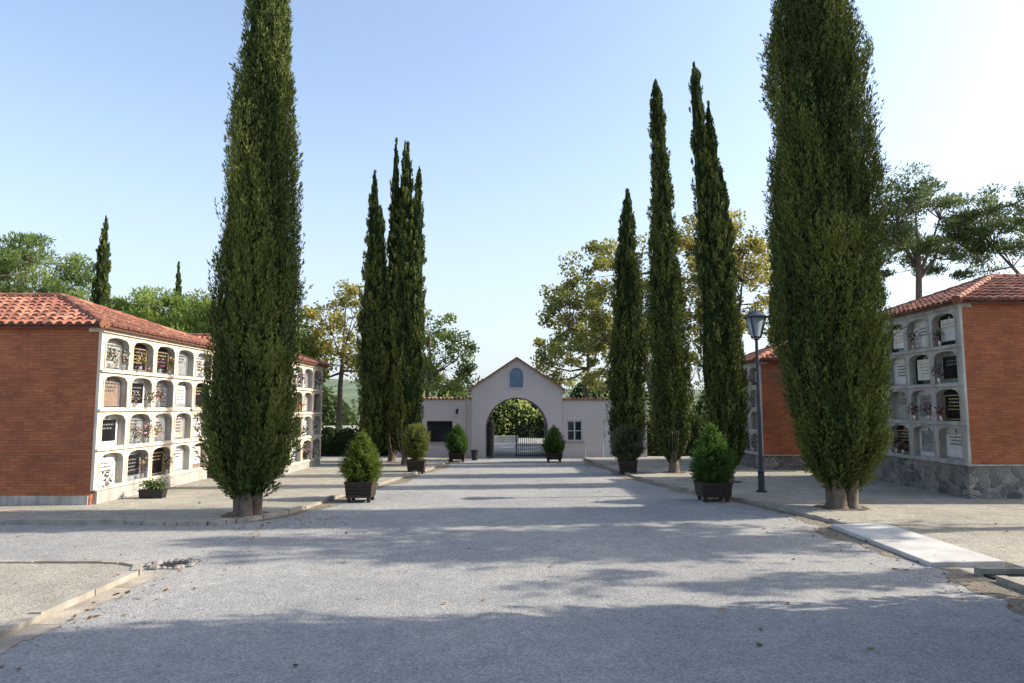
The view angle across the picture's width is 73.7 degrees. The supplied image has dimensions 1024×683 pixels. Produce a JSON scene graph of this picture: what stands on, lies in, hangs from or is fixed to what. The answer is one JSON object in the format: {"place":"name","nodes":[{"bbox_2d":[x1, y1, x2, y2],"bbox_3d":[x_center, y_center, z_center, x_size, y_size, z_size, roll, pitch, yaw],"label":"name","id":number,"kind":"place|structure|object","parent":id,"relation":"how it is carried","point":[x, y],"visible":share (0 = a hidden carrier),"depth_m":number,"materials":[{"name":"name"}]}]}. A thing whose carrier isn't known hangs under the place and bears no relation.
{"place":"outdoors","nodes":[
{"label":"outdoors","id":0,"kind":"place"},
{"bbox_2d":[0,559,142,638],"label":"pavement","id":1,"kind":"structure","parent":0,"point":[41,589],"depth_m":8.70,"materials":[{"name":"concrete"}]},
{"bbox_2d":[0,457,449,525],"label":"pavement","id":2,"kind":"structure","parent":0,"point":[323,481],"depth_m":15.62,"materials":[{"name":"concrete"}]},
{"bbox_2d":[0,293,215,504],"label":"niche block","id":3,"kind":"structure","parent":2,"relation":"on","point":[97,401],"depth_m":16.12,"materials":[{"name":"brick"}]},
{"bbox_2d":[133,476,174,498],"bbox_3d":[-8.856,3.591,16.964,1.028,0.580,0.595,0,-6,0],"label":"plant trough","id":4,"kind":"object","parent":2,"relation":"on","point":[154,490],"visible":1,"depth_m":16.83,"materials":[{"name":"black metal"}]},
{"bbox_2d":[189,0,313,515],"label":"cypress tree","id":5,"kind":"object","parent":2,"relation":"on","point":[248,426],"visible":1,"depth_m":14.30,"materials":[{"name":"green plant"}]},
{"bbox_2d":[186,333,328,475],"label":"niche block","id":6,"kind":"structure","parent":2,"relation":"on","point":[309,383],"depth_m":25.83,"materials":[{"name":"paint"}]},
{"bbox_2d":[353,169,394,453],"bbox_3d":[-5.474,-1.045,27.506,1.757,12.172,1.589,0,-6,0],"label":"cypress tree","id":7,"kind":"object","parent":2,"relation":"on","point":[374,380],"visible":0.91,"depth_m":27.07,"materials":[{"name":"green plant"}]},
{"bbox_2d":[386,137,405,461],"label":"cypress tree","id":8,"kind":"object","parent":2,"relation":"on","point":[393,208],"visible":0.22,"depth_m":29.17,"materials":[{"name":"green plant"}]},
{"bbox_2d":[389,141,427,464],"bbox_3d":[-4.111,-1.620,27.258,1.585,13.270,1.408,0,-6,0],"label":"cypress tree","id":9,"kind":"object","parent":2,"relation":"on","point":[408,332],"visible":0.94,"depth_m":26.90,"materials":[{"name":"green plant"}]},
{"bbox_2d":[0,438,1023,682],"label":"road","id":10,"kind":"structure","parent":0,"point":[642,582],"depth_m":8.20,"materials":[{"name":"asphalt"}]},
{"bbox_2d":[0,573,166,653],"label":"gutter","id":11,"kind":"object","parent":10,"relation":"on","point":[18,636],"visible":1,"depth_m":7.63,"materials":[{"name":"concrete"}]},
{"bbox_2d":[144,557,198,569],"bbox_3d":[-4.977,3.255,9.988,0.721,0.097,0.601,0,-6,0],"label":"pile of stones","id":12,"kind":"object","parent":10,"relation":"on","point":[155,564],"visible":0.97,"depth_m":9.95,"materials":[{"name":"grey stone"}]},
{"bbox_2d":[337,429,385,502],"bbox_3d":[-3.786,3.045,16.897,1.152,1.829,1.193,4,-7,-34],"label":"potted shrub","id":13,"kind":"object","parent":10,"relation":"on","point":[359,468],"visible":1,"depth_m":16.62,"materials":[{"name":"green plant"}]},
{"bbox_2d":[400,422,430,473],"bbox_3d":[-3.364,3.731,24.024,1.113,1.834,1.160,3,-6,-31],"label":"potted shrub","id":14,"kind":"object","parent":10,"relation":"on","point":[417,442],"visible":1,"depth_m":23.81,"materials":[{"name":"green plant"}]},
{"bbox_2d":[444,423,468,461],"bbox_3d":[-2.354,4.294,29.117,1.173,1.694,1.107,0,-6,0],"label":"potted shrub","id":15,"kind":"object","parent":10,"relation":"on","point":[457,446],"visible":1,"depth_m":28.88,"materials":[{"name":"green plant"}]},
{"bbox_2d":[471,449,478,459],"bbox_3d":[-1.630,4.965,29.861,0.348,0.460,0.348,0,-6,0],"label":"litter bin","id":16,"kind":"object","parent":10,"relation":"on","point":[474,453],"visible":1,"depth_m":29.74,"materials":[{"name":"black metal"}]},
{"bbox_2d":[487,421,493,458],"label":"iron gate","id":17,"kind":"structure","parent":10,"relation":"on","point":[490,438],"depth_m":31.14,"materials":[{"name":"black metal"}]},
{"bbox_2d":[10,498,1012,666],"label":"loose stones","id":18,"kind":"object","parent":10,"relation":"on","point":[304,516],"visible":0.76,"depth_m":11.08,"materials":[{"name":"brown stone"}]},
{"bbox_2d":[0,468,1023,668],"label":"fallen leaves","id":19,"kind":"object","parent":10,"relation":"on","point":[294,664],"visible":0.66,"depth_m":8.99,"materials":[{"name":"brown plant"}]},
{"bbox_2d":[516,422,545,456],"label":"iron gate","id":20,"kind":"structure","parent":10,"relation":"on","point":[524,428],"depth_m":31.83,"materials":[{"name":"black metal"}]},
{"bbox_2d":[541,423,565,461],"bbox_3d":[1.739,4.300,28.967,1.176,1.653,1.149,0,-6,0],"label":"potted shrub","id":21,"kind":"object","parent":10,"relation":"on","point":[553,446],"visible":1,"depth_m":28.77,"materials":[{"name":"green plant"}]},
{"bbox_2d":[688,420,738,501],"bbox_3d":[5.002,2.967,16.977,1.304,2.000,1.325,0,-6,0],"label":"potted shrub","id":22,"kind":"object","parent":10,"relation":"on","point":[711,463],"visible":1,"depth_m":16.72,"materials":[{"name":"green plant"}]},
{"bbox_2d":[0,0,1023,390],"label":"sky","id":23,"kind":"structure","parent":0,"point":[524,123],"materials":[{"name":"blue"}]},
{"bbox_2d":[323,379,703,415],"bbox_3d":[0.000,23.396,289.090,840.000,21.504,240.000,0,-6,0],"label":"hills","id":24,"kind":"structure","parent":0,"point":[350,391],"depth_m":264.32,"materials":[{"name":"green plant"}]},
{"bbox_2d":[140,419,1007,580],"bbox_3d":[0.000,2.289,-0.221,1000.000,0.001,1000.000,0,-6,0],"label":"ground","id":25,"kind":"structure","parent":0,"point":[146,570],"depth_m":32.18,"materials":[{"name":"beige soil"}]},
{"bbox_2d":[0,258,32,292],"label":"pine tree","id":26,"kind":"object","parent":25,"relation":"on","point":[1,284],"visible":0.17,"depth_m":39.92,"materials":[{"name":"green plant"}]},
{"bbox_2d":[0,230,95,300],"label":"pine tree","id":27,"kind":"object","parent":25,"relation":"on","point":[21,253],"visible":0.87,"depth_m":38.74,"materials":[{"name":"green plant"}]},
{"bbox_2d":[88,215,112,308],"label":"cypress tree","id":28,"kind":"object","parent":25,"relation":"on","point":[100,288],"visible":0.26,"depth_m":35.33,"materials":[{"name":"green plant"}]},
{"bbox_2d":[109,284,206,332],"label":"pine tree","id":29,"kind":"object","parent":25,"relation":"on","point":[142,301],"visible":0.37,"depth_m":40.03,"materials":[{"name":"green plant"}]},
{"bbox_2d":[173,261,181,319],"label":"cypress tree","id":30,"kind":"object","parent":25,"relation":"on","point":[178,287],"visible":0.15,"depth_m":45.53,"materials":[{"name":"green plant"}]},
{"bbox_2d":[158,287,222,333],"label":"pine tree","id":31,"kind":"object","parent":25,"relation":"on","point":[198,308],"visible":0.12,"depth_m":38.58,"materials":[{"name":"green plant"}]},
{"bbox_2d":[287,319,334,396],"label":"ash tree","id":32,"kind":"object","parent":25,"relation":"on","point":[305,351],"visible":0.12,"depth_m":36.09,"materials":[{"name":"green plant"}]},
{"bbox_2d":[295,279,363,431],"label":"plane tree","id":33,"kind":"object","parent":25,"relation":"on","point":[319,333],"visible":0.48,"depth_m":36.15,"materials":[{"name":"green plant"}]},
{"bbox_2d":[321,418,388,456],"bbox_3d":[-9.316,4.765,33.140,8.548,2.386,2.105,0,-6,0],"label":"hedge","id":34,"kind":"object","parent":25,"relation":"on","point":[334,441],"visible":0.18,"depth_m":32.63,"materials":[{"name":"green plant"}]},
{"bbox_2d":[421,307,481,397],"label":"plane tree","id":35,"kind":"object","parent":25,"relation":"on","point":[435,377],"visible":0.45,"depth_m":38.78,"materials":[{"name":"green plant"}]},
{"bbox_2d":[494,436,517,442],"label":"boundary wall","id":36,"kind":"structure","parent":25,"relation":"on","point":[504,439],"depth_m":44.59,"materials":[{"name":"paint"}]},
{"bbox_2d":[321,369,709,425],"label":"distant trees","id":37,"kind":"object","parent":25,"relation":"on","point":[329,409],"visible":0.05,"depth_m":90.56,"materials":[{"name":"green plant"}]},
{"bbox_2d":[396,357,646,457],"bbox_3d":[0.300,3.248,33.247,11.860,4.730,4.130,0,-6,0],"label":"gatehouse","id":38,"kind":"object","parent":25,"relation":"on","point":[580,423],"visible":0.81,"depth_m":31.42,"materials":[{"name":"paint"}]},
{"bbox_2d":[423,388,651,437],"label":"bushes","id":39,"kind":"object","parent":25,"relation":"on","point":[506,418],"visible":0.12,"depth_m":52.87,"materials":[{"name":"green plant"}]},
{"bbox_2d":[530,307,614,398],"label":"plane tree","id":40,"kind":"object","parent":25,"relation":"on","point":[587,377],"visible":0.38,"depth_m":42.98,"materials":[{"name":"green plant"}]},
{"bbox_2d":[585,439,610,457],"bbox_3d":[4.149,4.760,30.634,1.741,1.018,0.040,0,-6,3],"label":"handrail","id":41,"kind":"object","parent":25,"relation":"on","point":[595,442],"visible":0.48,"depth_m":30.65,"materials":[{"name":"metal"}]},
{"bbox_2d":[535,227,702,410],"bbox_3d":[6.400,-0.246,38.195,10.145,12.651,7.665,0,-6,0],"label":"plane tree","id":42,"kind":"object","parent":25,"relation":"on","point":[594,297],"visible":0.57,"depth_m":37.75,"materials":[{"name":"green plant"}]},
{"bbox_2d":[608,423,649,474],"bbox_3d":[4.071,3.688,23.649,1.443,1.847,1.434,0,-6,0],"label":"potted shrub","id":43,"kind":"object","parent":25,"relation":"on","point":[627,447],"visible":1,"depth_m":23.38,"materials":[{"name":"green plant"}]},
{"bbox_2d":[647,403,706,455],"bbox_3d":[9.378,4.523,33.241,8.488,3.069,2.083,0,-6,0],"label":"hedge","id":44,"kind":"object","parent":25,"relation":"on","point":[697,424],"visible":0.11,"depth_m":32.64,"materials":[{"name":"green plant"}]},
{"bbox_2d":[645,208,772,354],"bbox_3d":[11.523,-0.817,37.224,8.499,13.608,7.767,0,-6,0],"label":"plane tree","id":45,"kind":"object","parent":25,"relation":"on","point":[686,242],"visible":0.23,"depth_m":36.55,"materials":[{"name":"green plant"}]},
{"bbox_2d":[831,523,1003,567],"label":"concrete slab","id":46,"kind":"structure","parent":25,"relation":"on","point":[921,549],"depth_m":10.91,"materials":[{"name":"white concrete"}]},
{"bbox_2d":[869,162,997,298],"bbox_3d":[24.149,-2.209,40.637,7.743,17.023,7.186,0,-6,0],"label":"pine tree","id":47,"kind":"object","parent":25,"relation":"on","point":[903,229],"visible":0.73,"depth_m":39.63,"materials":[{"name":"green plant"}]},
{"bbox_2d":[936,181,1023,281],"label":"pine tree","id":48,"kind":"object","parent":25,"relation":"on","point":[994,211],"visible":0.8,"depth_m":39.60,"materials":[{"name":"green plant"}]},
{"bbox_2d":[974,567,1023,579],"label":"drain channel","id":49,"kind":"object","parent":25,"relation":"on","point":[990,572],"visible":0.8,"depth_m":9.34,"materials":[{"name":"concrete"}]},
{"bbox_2d":[250,459,1023,614],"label":"dirt verge","id":50,"kind":"structure","parent":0,"point":[964,578],"depth_m":11.64,"materials":[{"name":"brown soil"}]},
{"bbox_2d":[584,457,1023,523],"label":"pavement","id":51,"kind":"structure","parent":0,"point":[888,503],"depth_m":16.64,"materials":[{"name":"concrete"}]},
{"bbox_2d":[221,471,869,516],"bbox_3d":[0.657,4.067,18.984,14.084,0.001,9.337,0,-6,-4],"label":"soil patch","id":52,"kind":"object","parent":51,"relation":"on","point":[817,505],"visible":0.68,"depth_m":14.94,"materials":[{"name":"brown soil"}]},
{"bbox_2d":[643,79,697,472],"bbox_3d":[5.532,-2.457,24.282,1.760,14.363,1.707,0,-6,0],"label":"cypress tree","id":53,"kind":"object","parent":52,"relation":"on","point":[670,401],"visible":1,"depth_m":23.76,"materials":[{"name":"green plant"}]},
{"bbox_2d":[688,61,751,481],"bbox_3d":[6.427,-2.299,21.228,1.645,13.461,1.504,0,-6,0],"label":"cypress tree","id":54,"kind":"object","parent":52,"relation":"on","point":[721,328],"visible":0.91,"depth_m":20.89,"materials":[{"name":"green plant"}]},
{"bbox_2d":[756,0,905,508],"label":"cypress tree","id":55,"kind":"object","parent":52,"relation":"on","point":[826,299],"visible":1,"depth_m":15.22,"materials":[{"name":"green plant"}]},
{"bbox_2d":[605,188,649,459],"bbox_3d":[4.722,-0.695,27.938,1.864,11.558,2.027,0,-6,0],"label":"cypress tree","id":56,"kind":"object","parent":51,"relation":"on","point":[628,374],"visible":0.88,"depth_m":27.59,"materials":[{"name":"green plant"}]},
{"bbox_2d":[743,309,767,492],"bbox_3d":[6.620,1.556,18.335,0.672,4.910,0.672,0,-6,0],"label":"street lamp","id":57,"kind":"object","parent":51,"relation":"on","point":[755,319],"visible":0.99,"depth_m":18.32,"materials":[{"name":"metal"}]},
{"bbox_2d":[738,341,807,469],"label":"niche block","id":58,"kind":"structure","parent":51,"relation":"on","point":[780,450],"depth_m":24.90,"materials":[{"name":"brick"}]},
{"bbox_2d":[767,222,789,343],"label":"tree","id":59,"kind":"object","parent":51,"relation":"on","point":[772,267],"visible":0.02,"depth_m":30.36,"materials":[{"name":"green plant"}]},
{"bbox_2d":[862,274,1023,498],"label":"niche block","id":60,"kind":"structure","parent":51,"relation":"on","point":[956,402],"depth_m":17.48,"materials":[{"name":"brick"}]},
{"bbox_2d":[890,524,1023,566],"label":"pavement","id":61,"kind":"structure","parent":0,"point":[993,540],"depth_m":11.80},
{"bbox_2d":[995,575,1023,591],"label":"pavement","id":62,"kind":"structure","parent":0,"point":[1017,583],"depth_m":8.82,"materials":[{"name":"concrete"}]}
]}

